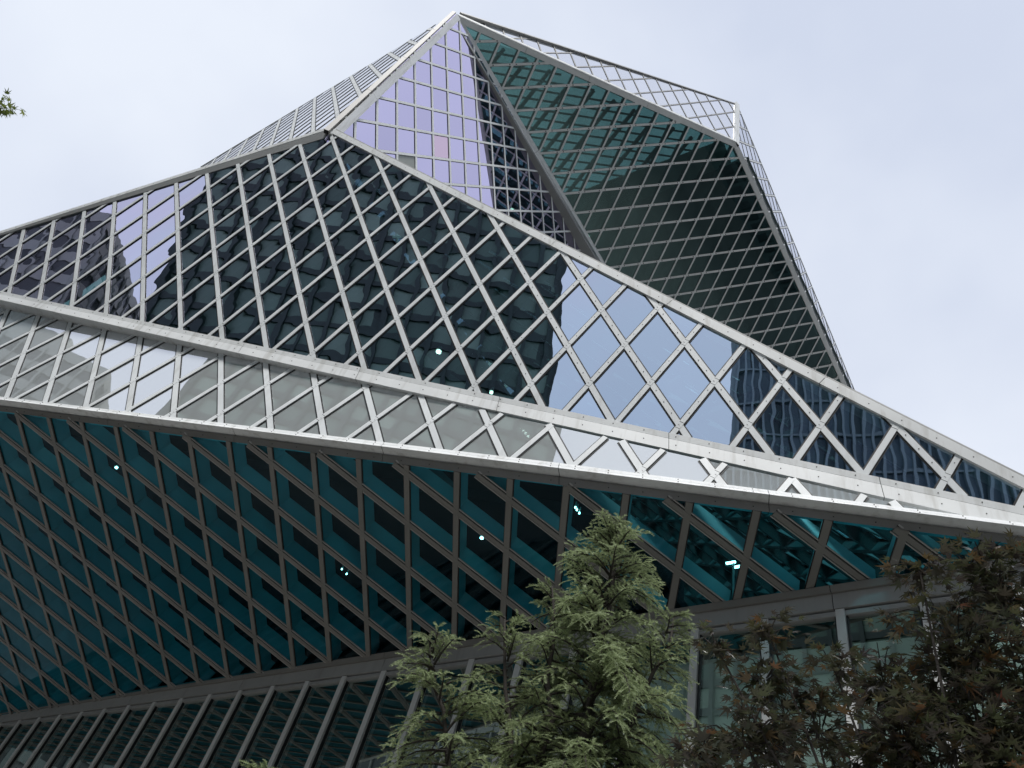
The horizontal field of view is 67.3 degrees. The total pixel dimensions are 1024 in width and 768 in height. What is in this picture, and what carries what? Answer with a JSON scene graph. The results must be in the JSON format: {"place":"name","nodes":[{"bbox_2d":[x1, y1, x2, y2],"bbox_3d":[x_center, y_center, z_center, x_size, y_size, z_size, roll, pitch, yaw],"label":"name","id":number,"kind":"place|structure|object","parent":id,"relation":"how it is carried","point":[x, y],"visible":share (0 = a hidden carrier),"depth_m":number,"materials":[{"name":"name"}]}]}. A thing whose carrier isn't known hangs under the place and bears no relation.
{"place":"outdoors","nodes":[
{"label":"outdoors","id":0,"kind":"place"},
{"bbox_2d":[0,88,26,116],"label":"street tree","id":1,"kind":"object","parent":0,"point":[4,111],"visible":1,"depth_m":8.53,"materials":[{"name":"green plant"}]},
{"bbox_2d":[239,758,273,767],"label":"conifer tree","id":2,"kind":"object","parent":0,"point":[251,765],"visible":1,"depth_m":5.32,"materials":[{"name":"green plant"}]},
{"bbox_2d":[0,11,1023,767],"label":"library building","id":3,"kind":"structure","parent":0,"point":[398,331],"depth_m":18.69,"materials":[{"name":"grey glass"}]},
{"bbox_2d":[565,676,621,767],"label":"window","id":4,"kind":"structure","parent":3,"relation":"in","point":[586,691],"depth_m":13.66,"materials":[{"name":"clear glass"}]},
{"bbox_2d":[630,662,688,767],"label":"window","id":5,"kind":"structure","parent":3,"relation":"in","point":[675,712],"depth_m":12.80,"materials":[{"name":"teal glass"}]},
{"bbox_2d":[701,654,761,767],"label":"window","id":6,"kind":"structure","parent":3,"relation":"in","point":[711,701],"depth_m":12.44,"materials":[{"name":"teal glass"}]},
{"bbox_2d":[726,561,739,596],"bbox_3d":[3.992,3.756,13.797,0.290,1.330,0.160,-19,-58,30],"label":"pole lamp","id":7,"kind":"object","parent":3,"relation":"attached to","point":[733,569],"visible":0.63,"depth_m":14.10,"materials":[{"name":"grey metal"}]},
{"bbox_2d":[775,646,848,767],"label":"window","id":8,"kind":"structure","parent":3,"relation":"in","point":[823,675],"depth_m":11.74,"materials":[{"name":"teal glass"}]},
{"bbox_2d":[854,637,949,767],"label":"window","id":9,"kind":"structure","parent":3,"relation":"in","point":[905,646],"depth_m":11.44,"materials":[{"name":"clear glass"}]},
{"bbox_2d":[944,631,1023,762],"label":"window","id":10,"kind":"structure","parent":3,"relation":"in","point":[1017,664],"depth_m":10.41,"materials":[{"name":"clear glass"}]},
{"bbox_2d":[0,0,1023,474],"label":"sky","id":11,"kind":"structure","parent":0,"point":[887,136],"materials":[{"name":"white"}]},
{"bbox_2d":[375,508,700,767],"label":"conifer tree","id":12,"kind":"object","parent":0,"point":[610,667],"visible":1,"depth_m":6.63,"materials":[{"name":"green plant"}]},
{"bbox_2d":[650,526,1023,767],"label":"maple tree","id":13,"kind":"object","parent":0,"point":[925,714],"visible":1,"depth_m":2.82,"materials":[{"name":"green plant"}]}
]}

